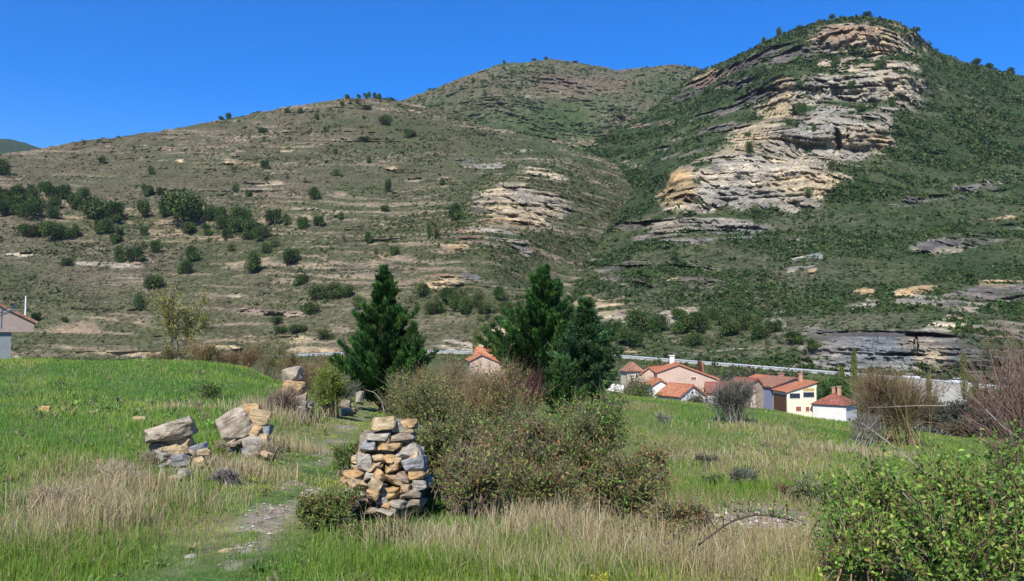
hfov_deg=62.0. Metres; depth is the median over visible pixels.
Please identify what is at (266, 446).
dry brush
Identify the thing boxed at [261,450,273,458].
stone
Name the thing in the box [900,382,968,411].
retaining wall
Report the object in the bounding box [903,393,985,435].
dark shrub
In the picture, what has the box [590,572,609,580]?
flowering weed
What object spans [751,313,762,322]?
evergreen oak
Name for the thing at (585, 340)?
cedar
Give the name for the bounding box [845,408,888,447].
grey bush
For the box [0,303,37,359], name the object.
meadow house
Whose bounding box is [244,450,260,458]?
stone
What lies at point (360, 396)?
stone
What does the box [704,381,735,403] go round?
tiled barn
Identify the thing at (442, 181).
evergreen oak
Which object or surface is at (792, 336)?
evergreen oak
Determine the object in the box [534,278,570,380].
cypress
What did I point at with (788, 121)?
evergreen oak
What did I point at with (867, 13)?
evergreen oak
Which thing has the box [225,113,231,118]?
evergreen oak
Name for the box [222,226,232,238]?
evergreen oak
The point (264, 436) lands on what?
stone
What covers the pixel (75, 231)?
evergreen oak
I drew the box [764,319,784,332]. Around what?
evergreen oak
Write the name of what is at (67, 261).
evergreen oak
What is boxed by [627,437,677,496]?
bramble bush
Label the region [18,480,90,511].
dry brush
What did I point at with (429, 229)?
evergreen oak
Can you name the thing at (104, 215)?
evergreen oak
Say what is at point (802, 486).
shrub
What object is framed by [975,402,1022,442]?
bare branch
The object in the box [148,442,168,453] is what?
stone
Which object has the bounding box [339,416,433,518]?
dry stone wall
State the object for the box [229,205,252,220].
evergreen oak
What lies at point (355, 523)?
dry grass
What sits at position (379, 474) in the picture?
stone block
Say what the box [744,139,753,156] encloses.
evergreen oak
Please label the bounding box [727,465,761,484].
shrub
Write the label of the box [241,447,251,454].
stone
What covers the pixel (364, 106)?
evergreen oak
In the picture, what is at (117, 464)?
dry brush
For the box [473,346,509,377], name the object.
tiled house
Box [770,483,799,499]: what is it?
shrub
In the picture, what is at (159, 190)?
evergreen oak
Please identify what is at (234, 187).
evergreen oak
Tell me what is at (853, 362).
poplar
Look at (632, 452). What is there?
bush
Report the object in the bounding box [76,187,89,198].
evergreen oak
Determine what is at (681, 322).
evergreen oak
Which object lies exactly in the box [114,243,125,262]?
evergreen oak
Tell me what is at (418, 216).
scrub vegetation
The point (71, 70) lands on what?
sky
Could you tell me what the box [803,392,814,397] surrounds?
window
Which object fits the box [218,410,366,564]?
gravel
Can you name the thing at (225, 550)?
stone
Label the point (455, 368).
bramble bush
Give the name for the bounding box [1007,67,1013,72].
evergreen oak
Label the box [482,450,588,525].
bramble bush
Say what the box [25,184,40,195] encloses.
evergreen oak
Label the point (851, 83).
evergreen oak
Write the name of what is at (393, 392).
bramble bush
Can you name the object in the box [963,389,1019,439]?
red twig shrub
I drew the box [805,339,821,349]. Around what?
evergreen oak
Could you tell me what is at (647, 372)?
tiled house
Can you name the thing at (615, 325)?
evergreen oak
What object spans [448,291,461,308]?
evergreen oak
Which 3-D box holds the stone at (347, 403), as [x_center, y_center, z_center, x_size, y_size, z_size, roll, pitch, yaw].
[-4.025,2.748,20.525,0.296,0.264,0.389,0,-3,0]
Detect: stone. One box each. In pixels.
[38,406,51,411]
[132,416,146,420]
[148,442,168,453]
[154,449,171,461]
[158,443,178,451]
[162,436,195,446]
[168,474,181,484]
[170,454,189,466]
[171,445,188,455]
[177,468,190,479]
[185,554,195,558]
[191,456,206,466]
[197,448,210,456]
[218,548,232,551]
[226,447,236,452]
[228,440,240,446]
[239,436,261,453]
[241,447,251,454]
[243,403,260,413]
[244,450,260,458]
[248,408,271,425]
[249,425,262,435]
[259,433,269,443]
[260,424,273,435]
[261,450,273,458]
[281,380,305,395]
[282,366,302,383]
[284,392,306,414]
[296,400,308,414]
[339,399,350,409]
[341,407,356,415]
[356,391,364,404]
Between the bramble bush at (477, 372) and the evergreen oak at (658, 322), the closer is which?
the bramble bush at (477, 372)
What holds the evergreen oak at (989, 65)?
on the mountain
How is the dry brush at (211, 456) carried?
on the ground at (193, 569)
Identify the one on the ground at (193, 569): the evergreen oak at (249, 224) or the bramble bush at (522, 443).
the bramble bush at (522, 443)
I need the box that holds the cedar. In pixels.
[544,295,624,401]
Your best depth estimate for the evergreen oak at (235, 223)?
477.42 m
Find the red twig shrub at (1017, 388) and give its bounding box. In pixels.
[929,300,1023,524]
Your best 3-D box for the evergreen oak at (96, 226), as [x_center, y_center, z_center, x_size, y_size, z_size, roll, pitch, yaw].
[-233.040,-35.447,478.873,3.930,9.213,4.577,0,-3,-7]
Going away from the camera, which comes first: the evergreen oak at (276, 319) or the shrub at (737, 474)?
the shrub at (737, 474)
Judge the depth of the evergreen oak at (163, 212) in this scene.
513.92 m
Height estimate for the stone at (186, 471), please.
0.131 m
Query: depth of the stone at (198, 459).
9.62 m
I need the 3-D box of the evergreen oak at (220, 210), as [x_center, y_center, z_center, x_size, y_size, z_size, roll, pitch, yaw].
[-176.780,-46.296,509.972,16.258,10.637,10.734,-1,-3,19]
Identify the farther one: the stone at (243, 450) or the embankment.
the embankment
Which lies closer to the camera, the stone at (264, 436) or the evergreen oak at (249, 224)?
the stone at (264, 436)
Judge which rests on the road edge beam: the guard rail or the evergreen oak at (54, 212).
the guard rail
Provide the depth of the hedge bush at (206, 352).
41.58 m
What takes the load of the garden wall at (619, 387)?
on the ground at (193, 569)
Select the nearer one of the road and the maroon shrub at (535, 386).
the maroon shrub at (535, 386)
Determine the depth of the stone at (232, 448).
10.73 m
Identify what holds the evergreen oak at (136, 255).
on the hillside
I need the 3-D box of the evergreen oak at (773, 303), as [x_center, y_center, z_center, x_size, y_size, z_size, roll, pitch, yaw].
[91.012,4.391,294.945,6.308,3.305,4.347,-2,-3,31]
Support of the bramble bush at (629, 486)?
on the ground at (193, 569)
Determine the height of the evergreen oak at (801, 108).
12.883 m
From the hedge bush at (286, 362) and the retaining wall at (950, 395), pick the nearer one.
the hedge bush at (286, 362)
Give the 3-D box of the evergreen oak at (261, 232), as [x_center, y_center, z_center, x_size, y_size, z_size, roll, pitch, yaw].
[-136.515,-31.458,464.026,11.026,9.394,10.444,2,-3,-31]
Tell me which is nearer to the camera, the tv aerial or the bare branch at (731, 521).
the bare branch at (731, 521)
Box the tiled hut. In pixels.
[618,361,642,389]
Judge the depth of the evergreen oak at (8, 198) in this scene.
517.10 m
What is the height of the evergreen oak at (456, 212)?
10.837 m
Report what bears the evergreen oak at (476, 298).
on the hillside
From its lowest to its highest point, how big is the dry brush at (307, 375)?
1.521 m
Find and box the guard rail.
[234,351,1008,386]
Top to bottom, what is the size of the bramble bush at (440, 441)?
1.211 m
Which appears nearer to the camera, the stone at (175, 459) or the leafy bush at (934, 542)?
the leafy bush at (934, 542)
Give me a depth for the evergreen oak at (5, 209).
499.34 m
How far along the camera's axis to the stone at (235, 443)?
10.67 m
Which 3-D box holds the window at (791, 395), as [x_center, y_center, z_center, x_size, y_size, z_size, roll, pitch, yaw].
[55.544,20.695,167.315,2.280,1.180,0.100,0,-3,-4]
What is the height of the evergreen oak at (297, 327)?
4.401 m
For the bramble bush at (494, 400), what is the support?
on the ground at (193, 569)
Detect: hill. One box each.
[0,139,40,153]
[401,59,699,150]
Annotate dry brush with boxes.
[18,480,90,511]
[75,455,143,484]
[137,445,166,467]
[200,452,227,469]
[209,439,232,458]
[256,437,288,461]
[259,380,309,416]
[280,352,343,393]
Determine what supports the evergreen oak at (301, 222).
on the hillside
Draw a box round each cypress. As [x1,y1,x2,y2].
[326,263,439,412]
[383,319,434,408]
[475,264,616,400]
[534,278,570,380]
[540,353,592,411]
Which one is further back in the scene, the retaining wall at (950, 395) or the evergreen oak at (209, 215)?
the evergreen oak at (209, 215)
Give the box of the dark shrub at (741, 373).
[719,369,791,380]
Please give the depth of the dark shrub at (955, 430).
74.97 m
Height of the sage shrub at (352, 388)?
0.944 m
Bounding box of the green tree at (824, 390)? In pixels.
[806,370,855,399]
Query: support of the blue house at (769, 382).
on the ground at (193, 569)
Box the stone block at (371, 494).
[365,488,379,501]
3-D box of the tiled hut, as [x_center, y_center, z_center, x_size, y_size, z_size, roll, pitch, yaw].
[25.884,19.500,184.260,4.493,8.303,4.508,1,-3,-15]
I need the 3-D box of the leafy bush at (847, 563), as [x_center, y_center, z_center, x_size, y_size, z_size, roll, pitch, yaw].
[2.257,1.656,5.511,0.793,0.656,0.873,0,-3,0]
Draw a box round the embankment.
[280,354,1013,403]
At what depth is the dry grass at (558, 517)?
6.88 m
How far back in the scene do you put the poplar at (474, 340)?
249.32 m
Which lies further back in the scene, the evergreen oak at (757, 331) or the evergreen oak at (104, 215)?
the evergreen oak at (104, 215)
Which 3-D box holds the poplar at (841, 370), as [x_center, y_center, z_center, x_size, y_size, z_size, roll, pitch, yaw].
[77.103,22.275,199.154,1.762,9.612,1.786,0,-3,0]
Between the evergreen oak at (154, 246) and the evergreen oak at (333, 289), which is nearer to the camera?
the evergreen oak at (333, 289)
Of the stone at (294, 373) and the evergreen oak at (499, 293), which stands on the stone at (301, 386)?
the stone at (294, 373)
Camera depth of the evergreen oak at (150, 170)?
608.44 m
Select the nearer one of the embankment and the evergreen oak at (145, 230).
the embankment
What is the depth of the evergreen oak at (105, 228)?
480.83 m
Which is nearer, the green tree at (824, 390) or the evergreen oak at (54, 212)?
the green tree at (824, 390)
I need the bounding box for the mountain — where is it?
[573,15,1023,386]
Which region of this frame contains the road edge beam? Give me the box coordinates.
[268,352,1023,391]
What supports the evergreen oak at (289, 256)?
on the hillside
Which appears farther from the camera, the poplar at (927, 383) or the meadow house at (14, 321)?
the poplar at (927, 383)
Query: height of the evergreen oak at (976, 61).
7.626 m
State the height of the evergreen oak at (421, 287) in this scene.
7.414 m
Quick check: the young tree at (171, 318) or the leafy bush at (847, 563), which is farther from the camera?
the young tree at (171, 318)
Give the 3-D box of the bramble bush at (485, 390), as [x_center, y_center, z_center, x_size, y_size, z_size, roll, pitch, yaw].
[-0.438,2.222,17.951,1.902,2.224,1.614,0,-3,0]
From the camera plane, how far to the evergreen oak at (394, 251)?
425.28 m
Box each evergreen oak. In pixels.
[0,158,11,174]
[0,186,8,198]
[0,193,11,202]
[0,199,16,215]
[5,184,32,202]
[11,199,46,216]
[14,223,46,236]
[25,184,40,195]
[29,194,45,207]
[30,311,41,320]
[37,180,53,190]
[38,220,71,240]
[43,183,75,198]
[45,194,61,206]
[45,205,62,218]
[59,257,72,265]
[65,192,84,208]
[70,224,79,236]
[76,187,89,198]
[77,194,109,218]
[93,220,100,233]
[95,211,109,219]
[98,157,106,163]
[100,217,115,233]
[105,201,124,216]
[109,234,123,242]
[110,214,121,222]
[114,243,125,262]
[116,227,123,234]
[125,246,146,261]
[132,291,147,310]
[137,198,150,215]
[139,226,148,234]
[141,184,154,195]
[142,274,163,288]
[147,166,154,173]
[149,239,161,252]
[155,186,162,195]
[157,187,212,222]
[157,201,171,216]
[177,260,192,273]
[180,221,196,233]
[184,245,201,261]
[202,223,211,235]
[204,205,226,219]
[206,211,216,220]
[212,214,242,228]
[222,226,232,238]
[224,216,244,231]
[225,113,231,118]
[227,241,235,250]
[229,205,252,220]
[231,182,239,191]
[241,218,263,231]
[241,229,257,239]
[244,249,262,272]
[245,189,252,196]
[251,225,271,238]
[257,127,266,131]
[260,242,273,253]
[261,159,270,168]
[264,207,283,224]
[268,316,282,323]
[269,238,279,246]
[274,326,287,332]
[282,213,290,224]
[283,248,299,263]
[288,324,307,332]
[292,274,308,284]
[296,215,308,228]
[299,301,319,313]
[307,186,320,199]
[307,283,327,298]
[313,215,325,226]
[315,327,334,339]
[321,280,345,297]
[332,167,340,175]
[337,211,343,219]
[341,284,355,296]
[347,328,360,338]
[351,293,366,308]
[357,136,370,140]
[360,105,372,108]
[364,231,371,242]
[377,114,392,124]
[380,204,388,210]
[384,177,391,191]
[390,246,399,255]
[403,128,417,136]
[410,281,428,296]
[423,300,444,314]
[426,225,432,237]
[433,227,440,238]
[438,286,458,303]
[439,177,444,184]
[448,202,464,220]
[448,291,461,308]
[458,296,472,314]
[469,291,486,305]
[475,298,497,314]
[493,285,506,300]
[499,300,513,312]
[600,320,622,336]
[615,327,643,345]
[623,305,652,331]
[647,314,670,331]
[669,249,678,258]
[670,307,687,316]
[670,311,705,332]
[680,330,706,344]
[695,309,711,329]
[697,304,719,319]
[717,314,731,324]
[717,318,742,335]
[738,310,758,328]
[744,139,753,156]
[748,323,770,338]
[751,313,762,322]
[752,204,758,212]
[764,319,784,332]
[766,298,782,306]
[776,26,782,36]
[784,118,792,124]
[785,331,804,341]
[795,101,807,115]
[803,187,813,197]
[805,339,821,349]
[826,159,837,167]
[829,56,840,66]
[846,80,856,89]
[856,103,866,110]
[862,11,872,15]
[874,59,886,69]
[889,100,895,106]
[970,58,980,64]
[985,63,993,67]
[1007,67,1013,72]
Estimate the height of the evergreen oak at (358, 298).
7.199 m
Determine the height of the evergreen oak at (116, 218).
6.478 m
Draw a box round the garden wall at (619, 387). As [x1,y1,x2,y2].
[608,384,623,392]
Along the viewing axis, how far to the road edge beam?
237.96 m
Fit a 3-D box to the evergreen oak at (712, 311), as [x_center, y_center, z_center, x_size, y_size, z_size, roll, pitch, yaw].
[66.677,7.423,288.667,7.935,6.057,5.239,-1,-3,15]
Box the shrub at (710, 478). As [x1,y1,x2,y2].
[697,473,722,485]
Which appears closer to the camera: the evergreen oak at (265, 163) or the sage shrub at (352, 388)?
the sage shrub at (352, 388)
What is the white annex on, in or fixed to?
on the ground at (193, 569)
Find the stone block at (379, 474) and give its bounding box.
[372,468,386,481]
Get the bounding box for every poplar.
[472,329,478,353]
[838,366,845,378]
[850,347,857,400]
[925,372,931,398]
[959,352,968,400]
[971,376,979,398]
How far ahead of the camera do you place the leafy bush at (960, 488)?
5.51 m
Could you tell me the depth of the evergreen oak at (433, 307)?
329.15 m
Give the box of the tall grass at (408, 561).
[0,441,935,580]
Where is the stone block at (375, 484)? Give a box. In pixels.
[368,477,382,491]
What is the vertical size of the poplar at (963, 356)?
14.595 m
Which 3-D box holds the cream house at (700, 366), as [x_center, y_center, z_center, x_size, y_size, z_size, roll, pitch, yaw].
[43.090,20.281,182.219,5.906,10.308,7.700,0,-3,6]
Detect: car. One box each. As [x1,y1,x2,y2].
[903,374,919,378]
[950,378,966,382]
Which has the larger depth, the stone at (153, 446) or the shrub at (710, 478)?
the shrub at (710, 478)
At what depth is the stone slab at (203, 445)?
9.92 m
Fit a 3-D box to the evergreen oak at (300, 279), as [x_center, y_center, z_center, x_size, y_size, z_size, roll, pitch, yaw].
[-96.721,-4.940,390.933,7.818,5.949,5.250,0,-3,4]
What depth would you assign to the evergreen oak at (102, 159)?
658.99 m
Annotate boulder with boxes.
[144,416,197,443]
[215,406,253,442]
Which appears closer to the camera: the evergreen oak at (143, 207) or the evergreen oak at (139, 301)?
the evergreen oak at (139, 301)
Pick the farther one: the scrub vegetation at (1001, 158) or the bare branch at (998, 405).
the scrub vegetation at (1001, 158)
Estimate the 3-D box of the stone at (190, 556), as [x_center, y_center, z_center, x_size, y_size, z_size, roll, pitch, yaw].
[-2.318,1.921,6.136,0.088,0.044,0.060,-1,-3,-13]
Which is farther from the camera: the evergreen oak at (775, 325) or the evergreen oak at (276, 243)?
the evergreen oak at (276, 243)
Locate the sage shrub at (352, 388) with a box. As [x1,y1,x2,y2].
[319,373,361,407]
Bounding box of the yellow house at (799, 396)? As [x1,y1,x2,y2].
[770,373,818,417]
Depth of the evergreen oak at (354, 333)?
319.09 m
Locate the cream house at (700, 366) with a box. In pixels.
[697,361,725,381]
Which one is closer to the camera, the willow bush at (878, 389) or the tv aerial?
the willow bush at (878, 389)
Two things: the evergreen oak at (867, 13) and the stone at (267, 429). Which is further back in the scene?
the evergreen oak at (867, 13)
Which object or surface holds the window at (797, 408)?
in the yellow house at (799, 396)
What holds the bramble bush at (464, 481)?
on the ground at (193, 569)
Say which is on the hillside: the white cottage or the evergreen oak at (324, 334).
the evergreen oak at (324, 334)
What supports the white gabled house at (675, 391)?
on the ground at (193, 569)
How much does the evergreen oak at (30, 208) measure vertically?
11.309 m
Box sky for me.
[0,0,1023,147]
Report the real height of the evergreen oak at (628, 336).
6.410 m
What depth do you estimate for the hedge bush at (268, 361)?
43.79 m
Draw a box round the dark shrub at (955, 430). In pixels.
[932,399,1023,440]
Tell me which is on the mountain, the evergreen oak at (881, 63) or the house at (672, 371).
the evergreen oak at (881, 63)
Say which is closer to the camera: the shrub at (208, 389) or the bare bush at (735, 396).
the shrub at (208, 389)
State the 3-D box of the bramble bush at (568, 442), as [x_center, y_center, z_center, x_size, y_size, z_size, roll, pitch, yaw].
[0.811,1.924,9.492,1.297,1.075,1.062,0,-3,0]
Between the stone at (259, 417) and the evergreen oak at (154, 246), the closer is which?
the stone at (259, 417)
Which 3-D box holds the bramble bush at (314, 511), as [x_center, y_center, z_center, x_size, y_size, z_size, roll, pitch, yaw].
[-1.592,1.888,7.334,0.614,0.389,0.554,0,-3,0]
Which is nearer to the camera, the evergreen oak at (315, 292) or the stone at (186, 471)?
the stone at (186, 471)
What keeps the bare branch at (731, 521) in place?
on the ground at (193, 569)
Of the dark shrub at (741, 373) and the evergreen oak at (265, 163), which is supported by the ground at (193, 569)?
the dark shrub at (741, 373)
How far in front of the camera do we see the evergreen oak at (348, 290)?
364.23 m
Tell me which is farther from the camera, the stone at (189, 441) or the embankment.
the embankment
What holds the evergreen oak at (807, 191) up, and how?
on the mountain
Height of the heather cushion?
0.275 m
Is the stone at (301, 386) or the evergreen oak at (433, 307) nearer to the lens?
the stone at (301, 386)
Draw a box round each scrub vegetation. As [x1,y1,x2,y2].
[0,97,631,358]
[12,351,1013,435]
[402,59,700,145]
[570,14,1023,385]
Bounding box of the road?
[636,357,1023,389]
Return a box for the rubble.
[625,506,830,538]
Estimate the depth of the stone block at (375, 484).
7.54 m
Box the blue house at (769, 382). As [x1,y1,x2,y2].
[760,373,797,409]
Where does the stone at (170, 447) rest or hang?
on the ground at (193, 569)
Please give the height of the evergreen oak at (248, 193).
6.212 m
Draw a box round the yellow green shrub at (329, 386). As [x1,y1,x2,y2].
[307,361,351,418]
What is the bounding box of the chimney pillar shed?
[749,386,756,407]
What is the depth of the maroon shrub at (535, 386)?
26.79 m
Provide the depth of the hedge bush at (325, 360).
32.97 m
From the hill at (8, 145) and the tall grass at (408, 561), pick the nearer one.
the tall grass at (408, 561)
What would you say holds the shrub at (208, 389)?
on the ground at (193, 569)
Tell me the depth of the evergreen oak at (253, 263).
412.72 m
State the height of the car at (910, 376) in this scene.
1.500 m
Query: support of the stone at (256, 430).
on the stone at (249, 442)
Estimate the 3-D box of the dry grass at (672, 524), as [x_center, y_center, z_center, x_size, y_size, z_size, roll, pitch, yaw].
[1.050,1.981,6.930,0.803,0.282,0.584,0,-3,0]
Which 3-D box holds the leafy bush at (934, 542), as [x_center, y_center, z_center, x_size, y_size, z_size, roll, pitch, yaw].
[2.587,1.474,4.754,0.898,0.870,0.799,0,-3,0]
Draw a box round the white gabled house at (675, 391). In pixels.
[655,382,707,401]
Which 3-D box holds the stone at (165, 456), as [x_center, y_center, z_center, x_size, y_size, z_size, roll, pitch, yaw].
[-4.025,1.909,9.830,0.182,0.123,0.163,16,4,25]
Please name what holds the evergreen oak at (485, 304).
on the hillside
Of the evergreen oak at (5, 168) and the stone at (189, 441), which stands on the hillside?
the evergreen oak at (5, 168)
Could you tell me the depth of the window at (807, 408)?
167.35 m
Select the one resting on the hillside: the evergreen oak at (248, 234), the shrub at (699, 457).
the evergreen oak at (248, 234)
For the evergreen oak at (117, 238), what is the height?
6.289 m
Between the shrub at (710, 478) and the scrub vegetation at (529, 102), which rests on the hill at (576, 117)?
the scrub vegetation at (529, 102)
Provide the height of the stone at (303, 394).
0.453 m
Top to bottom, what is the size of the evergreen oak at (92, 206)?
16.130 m
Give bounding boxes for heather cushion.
[206,464,249,487]
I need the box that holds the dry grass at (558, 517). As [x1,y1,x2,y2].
[0,392,984,580]
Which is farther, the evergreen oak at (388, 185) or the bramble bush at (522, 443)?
the evergreen oak at (388, 185)
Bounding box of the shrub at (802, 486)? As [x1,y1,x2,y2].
[786,471,830,502]
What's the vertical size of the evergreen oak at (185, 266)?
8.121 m
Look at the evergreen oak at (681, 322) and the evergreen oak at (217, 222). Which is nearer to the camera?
the evergreen oak at (681, 322)
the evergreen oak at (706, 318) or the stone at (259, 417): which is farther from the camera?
the evergreen oak at (706, 318)
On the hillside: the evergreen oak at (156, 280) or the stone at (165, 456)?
the evergreen oak at (156, 280)
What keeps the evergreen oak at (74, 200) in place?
on the hillside
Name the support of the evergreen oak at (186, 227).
on the hillside
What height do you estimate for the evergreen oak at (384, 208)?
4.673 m
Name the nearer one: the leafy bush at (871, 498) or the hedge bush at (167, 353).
the leafy bush at (871, 498)
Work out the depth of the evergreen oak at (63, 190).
545.30 m
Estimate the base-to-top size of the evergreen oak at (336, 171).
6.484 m
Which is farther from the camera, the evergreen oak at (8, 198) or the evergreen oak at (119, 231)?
the evergreen oak at (8, 198)
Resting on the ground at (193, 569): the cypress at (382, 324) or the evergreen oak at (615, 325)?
the cypress at (382, 324)
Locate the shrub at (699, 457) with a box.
[694,453,719,463]
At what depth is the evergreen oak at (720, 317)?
279.11 m
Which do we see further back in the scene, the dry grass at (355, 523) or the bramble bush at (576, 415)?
the bramble bush at (576, 415)
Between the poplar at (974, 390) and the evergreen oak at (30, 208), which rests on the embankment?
the poplar at (974, 390)
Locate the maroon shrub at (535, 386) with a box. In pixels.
[505,360,551,412]
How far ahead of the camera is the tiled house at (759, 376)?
192.07 m
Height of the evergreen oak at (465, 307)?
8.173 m
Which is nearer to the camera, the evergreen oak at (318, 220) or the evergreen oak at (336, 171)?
the evergreen oak at (318, 220)
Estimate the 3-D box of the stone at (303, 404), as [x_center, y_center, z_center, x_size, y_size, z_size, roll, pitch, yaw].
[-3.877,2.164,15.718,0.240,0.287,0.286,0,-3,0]
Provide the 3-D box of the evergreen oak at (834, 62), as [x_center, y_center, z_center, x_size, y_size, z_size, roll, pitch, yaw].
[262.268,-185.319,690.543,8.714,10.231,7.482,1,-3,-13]
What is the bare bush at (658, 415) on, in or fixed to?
on the ground at (193, 569)
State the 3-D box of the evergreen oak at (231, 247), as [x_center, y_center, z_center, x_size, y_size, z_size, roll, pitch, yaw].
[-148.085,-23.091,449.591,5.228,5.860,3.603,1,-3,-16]
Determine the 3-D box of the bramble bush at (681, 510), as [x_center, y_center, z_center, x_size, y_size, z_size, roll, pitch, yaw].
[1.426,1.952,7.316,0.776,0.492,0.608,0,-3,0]
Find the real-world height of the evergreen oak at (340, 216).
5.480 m
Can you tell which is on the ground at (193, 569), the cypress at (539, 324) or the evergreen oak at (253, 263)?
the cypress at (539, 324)
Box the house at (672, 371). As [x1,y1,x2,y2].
[653,355,719,402]
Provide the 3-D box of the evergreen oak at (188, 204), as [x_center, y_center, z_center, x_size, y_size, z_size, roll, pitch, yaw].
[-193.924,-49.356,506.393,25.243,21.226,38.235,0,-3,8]
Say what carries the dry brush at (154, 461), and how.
on the ground at (193, 569)
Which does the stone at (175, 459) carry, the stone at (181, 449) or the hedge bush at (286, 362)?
the stone at (181, 449)
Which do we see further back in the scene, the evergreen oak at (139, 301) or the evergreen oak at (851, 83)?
the evergreen oak at (851, 83)
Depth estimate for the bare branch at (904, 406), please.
8.25 m
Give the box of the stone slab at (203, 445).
[187,442,207,459]
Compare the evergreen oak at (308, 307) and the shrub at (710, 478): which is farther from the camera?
the evergreen oak at (308, 307)
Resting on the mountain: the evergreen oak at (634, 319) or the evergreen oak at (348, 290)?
the evergreen oak at (634, 319)
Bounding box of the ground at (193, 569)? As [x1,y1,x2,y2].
[0,358,1023,580]
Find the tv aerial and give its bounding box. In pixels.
[0,303,17,328]
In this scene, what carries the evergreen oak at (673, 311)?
on the mountain
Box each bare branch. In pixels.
[667,497,805,554]
[861,415,933,477]
[864,401,946,419]
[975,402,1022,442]
[982,377,1019,459]
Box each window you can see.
[789,393,800,398]
[795,406,801,411]
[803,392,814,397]
[805,406,809,411]
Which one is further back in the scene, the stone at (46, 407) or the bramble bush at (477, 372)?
the bramble bush at (477, 372)
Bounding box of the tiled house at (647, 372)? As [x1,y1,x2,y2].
[639,365,662,382]
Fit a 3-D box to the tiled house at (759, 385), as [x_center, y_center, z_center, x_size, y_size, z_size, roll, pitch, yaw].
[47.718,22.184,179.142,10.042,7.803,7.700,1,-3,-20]
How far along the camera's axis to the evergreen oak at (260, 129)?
726.58 m
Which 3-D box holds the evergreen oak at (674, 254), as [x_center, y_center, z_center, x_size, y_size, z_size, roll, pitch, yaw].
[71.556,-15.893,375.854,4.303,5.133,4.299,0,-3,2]
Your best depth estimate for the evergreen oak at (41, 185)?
569.74 m
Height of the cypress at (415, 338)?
3.613 m
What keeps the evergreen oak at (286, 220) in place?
on the hillside
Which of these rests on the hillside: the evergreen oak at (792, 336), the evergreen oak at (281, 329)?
the evergreen oak at (281, 329)
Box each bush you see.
[143,341,190,360]
[178,337,227,363]
[213,344,263,368]
[245,332,290,378]
[270,346,313,385]
[292,485,364,532]
[305,346,365,400]
[328,437,359,476]
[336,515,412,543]
[373,363,452,418]
[383,366,479,464]
[396,394,508,503]
[403,352,497,399]
[427,436,517,520]
[433,403,579,504]
[437,361,557,445]
[451,357,501,394]
[455,343,533,404]
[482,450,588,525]
[490,386,608,452]
[532,415,639,501]
[550,377,641,460]
[575,443,669,520]
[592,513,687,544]
[612,374,662,397]
[622,448,679,519]
[625,370,649,393]
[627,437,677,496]
[633,491,726,536]
[652,411,673,423]
[680,386,709,402]
[700,369,762,424]
[782,442,962,568]
[800,491,929,580]
[835,354,961,448]
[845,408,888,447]
[869,415,1023,580]
[870,474,1023,580]
[952,449,1023,580]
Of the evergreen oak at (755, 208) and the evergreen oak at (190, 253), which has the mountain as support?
the evergreen oak at (755, 208)
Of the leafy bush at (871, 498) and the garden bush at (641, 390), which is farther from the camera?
the garden bush at (641, 390)
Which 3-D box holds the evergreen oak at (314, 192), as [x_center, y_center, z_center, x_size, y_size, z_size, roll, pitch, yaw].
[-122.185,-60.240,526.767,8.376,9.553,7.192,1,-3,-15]
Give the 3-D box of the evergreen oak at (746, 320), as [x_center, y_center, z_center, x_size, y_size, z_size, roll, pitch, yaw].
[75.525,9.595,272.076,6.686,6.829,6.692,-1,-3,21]
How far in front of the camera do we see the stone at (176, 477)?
8.93 m
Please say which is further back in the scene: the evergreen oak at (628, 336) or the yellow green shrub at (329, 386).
the evergreen oak at (628, 336)
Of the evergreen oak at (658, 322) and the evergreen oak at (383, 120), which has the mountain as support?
the evergreen oak at (658, 322)
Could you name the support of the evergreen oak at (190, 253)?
on the hillside
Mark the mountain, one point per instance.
(782, 180)
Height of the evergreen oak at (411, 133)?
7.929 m
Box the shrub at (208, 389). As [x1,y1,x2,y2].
[176,379,230,399]
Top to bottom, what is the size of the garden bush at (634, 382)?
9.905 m
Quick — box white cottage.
[811,386,856,421]
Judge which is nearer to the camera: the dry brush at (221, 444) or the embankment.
the dry brush at (221, 444)
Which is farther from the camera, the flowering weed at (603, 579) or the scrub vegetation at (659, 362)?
the scrub vegetation at (659, 362)
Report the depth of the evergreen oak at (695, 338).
260.37 m
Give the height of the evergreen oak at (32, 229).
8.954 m
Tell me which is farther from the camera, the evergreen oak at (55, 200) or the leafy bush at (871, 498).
the evergreen oak at (55, 200)
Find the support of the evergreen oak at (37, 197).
on the hillside
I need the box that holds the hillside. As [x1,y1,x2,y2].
[0,97,631,359]
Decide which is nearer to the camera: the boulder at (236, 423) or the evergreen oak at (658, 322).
the boulder at (236, 423)
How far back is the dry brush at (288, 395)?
15.48 m
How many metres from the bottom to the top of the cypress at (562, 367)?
2.496 m
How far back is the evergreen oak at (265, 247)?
441.99 m
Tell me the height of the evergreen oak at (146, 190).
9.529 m
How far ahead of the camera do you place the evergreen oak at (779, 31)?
786.73 m
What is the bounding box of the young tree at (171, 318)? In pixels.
[144,281,216,360]
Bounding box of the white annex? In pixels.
[644,377,667,396]
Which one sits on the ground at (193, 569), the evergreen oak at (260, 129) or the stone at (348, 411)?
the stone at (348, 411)

